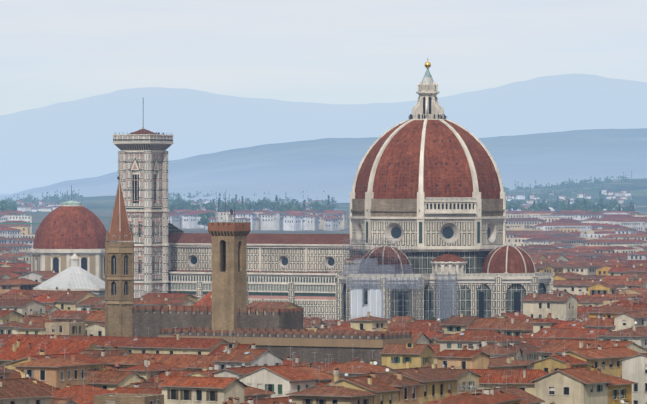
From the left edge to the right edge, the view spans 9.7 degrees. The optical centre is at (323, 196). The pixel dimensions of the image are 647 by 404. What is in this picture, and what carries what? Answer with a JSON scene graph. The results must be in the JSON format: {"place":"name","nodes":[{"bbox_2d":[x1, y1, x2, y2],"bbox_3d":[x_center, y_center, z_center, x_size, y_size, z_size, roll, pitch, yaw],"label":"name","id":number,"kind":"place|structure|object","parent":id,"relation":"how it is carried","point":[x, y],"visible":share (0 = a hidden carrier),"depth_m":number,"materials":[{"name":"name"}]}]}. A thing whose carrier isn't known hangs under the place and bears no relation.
{"place":"outdoors","nodes":[
{"label":"outdoors","id":0,"kind":"place"},
{"bbox_2d":[105,173,133,336],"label":"bell tower","id":1,"kind":"structure","parent":0,"point":[119,280],"depth_m":1023.81,"materials":[{"name":"stone"}]},
{"bbox_2d":[0,74,646,193],"bbox_3d":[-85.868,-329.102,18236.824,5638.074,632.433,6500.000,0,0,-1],"label":"mountains","id":2,"kind":"structure","parent":0,"point":[54,143],"depth_m":18769.16,"materials":[{"name":"blue"}]},
{"bbox_2d":[0,128,646,202],"bbox_3d":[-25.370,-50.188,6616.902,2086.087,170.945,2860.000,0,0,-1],"label":"hills","id":3,"kind":"structure","parent":0,"point":[318,167],"depth_m":6631.73,"materials":[{"name":"blue"}]},
{"bbox_2d":[0,194,646,241],"bbox_3d":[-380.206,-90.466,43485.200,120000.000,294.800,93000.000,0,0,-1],"label":"ground","id":4,"kind":"structure","parent":0,"point":[104,218],"depth_m":3613.16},
{"bbox_2d":[0,211,43,223],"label":"crane","id":5,"kind":"object","parent":4,"relation":"on","point":[20,223],"visible":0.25,"depth_m":2085.20,"materials":[{"name":"metal"}]},
{"bbox_2d":[29,185,108,281],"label":"domed chapel","id":6,"kind":"structure","parent":4,"relation":"on","point":[66,231],"depth_m":1623.87,"materials":[{"name":"stone"}]},
{"bbox_2d":[33,127,353,319],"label":"cathedral","id":7,"kind":"structure","parent":4,"relation":"on","point":[169,257],"depth_m":1355.36,"materials":[{"name":"stone"}]},
{"bbox_2d":[132,202,413,364],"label":"fortified palace","id":8,"kind":"structure","parent":4,"relation":"on","point":[279,332],"depth_m":985.38,"materials":[{"name":"stone"}]},
{"bbox_2d":[0,171,637,229],"bbox_3d":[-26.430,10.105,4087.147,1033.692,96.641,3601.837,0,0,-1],"label":"distant trees","id":9,"kind":"object","parent":4,"relation":"on","point":[180,203],"visible":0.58,"depth_m":4362.34,"materials":[{"name":"plant"}]},
{"bbox_2d":[0,272,646,376],"bbox_3d":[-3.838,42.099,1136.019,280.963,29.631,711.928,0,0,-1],"label":"city","id":10,"kind":"object","parent":4,"relation":"on","point":[577,314],"visible":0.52,"depth_m":1035.68,"materials":[{"name":"tile"}]},
{"bbox_2d":[0,337,646,403],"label":"city","id":11,"kind":"object","parent":4,"relation":"on","point":[601,375],"visible":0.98,"depth_m":683.32,"materials":[{"name":"tile"}]},
{"bbox_2d":[0,189,646,257],"bbox_3d":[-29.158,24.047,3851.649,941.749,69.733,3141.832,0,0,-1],"label":"distant city","id":12,"kind":"object","parent":4,"relation":"on","point":[614,232],"visible":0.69,"depth_m":3175.16,"materials":[{"name":"stone"}]},
{"bbox_2d":[0,317,646,403],"bbox_3d":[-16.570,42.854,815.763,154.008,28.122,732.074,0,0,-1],"label":"city buildings","id":13,"kind":"structure","parent":4,"relation":"on","point":[520,378],"depth_m":955.63,"materials":[{"name":"tile"}]},
{"bbox_2d":[0,245,646,285],"bbox_3d":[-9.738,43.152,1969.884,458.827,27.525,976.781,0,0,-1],"label":"city","id":14,"kind":"object","parent":4,"relation":"on","point":[556,263],"visible":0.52,"depth_m":1776.51,"materials":[{"name":"tile"}]},
{"bbox_2d":[329,59,552,321],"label":"domed cathedral","id":15,"kind":"structure","parent":4,"relation":"on","point":[428,185],"depth_m":1315.44,"materials":[{"name":"stone"}]},
{"bbox_2d":[343,238,456,319],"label":"scaffolding","id":16,"kind":"object","parent":15,"relation":"on","point":[374,307],"visible":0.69,"depth_m":1297.91,"materials":[{"name":"metal"}]},
{"bbox_2d":[359,62,534,273],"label":"duomo","id":17,"kind":"structure","parent":15,"relation":"attached to","point":[515,262],"depth_m":1313.69,"materials":[{"name":"red tile"}]},
{"bbox_2d":[0,0,646,114],"label":"sky","id":18,"kind":"structure","parent":0,"point":[52,51],"materials":[{"name":"white"}]},
{"bbox_2d":[8,178,646,211],"bbox_3d":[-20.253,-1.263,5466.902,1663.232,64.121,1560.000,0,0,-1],"label":"hills","id":19,"kind":"structure","parent":0,"point":[637,188],"depth_m":5509.02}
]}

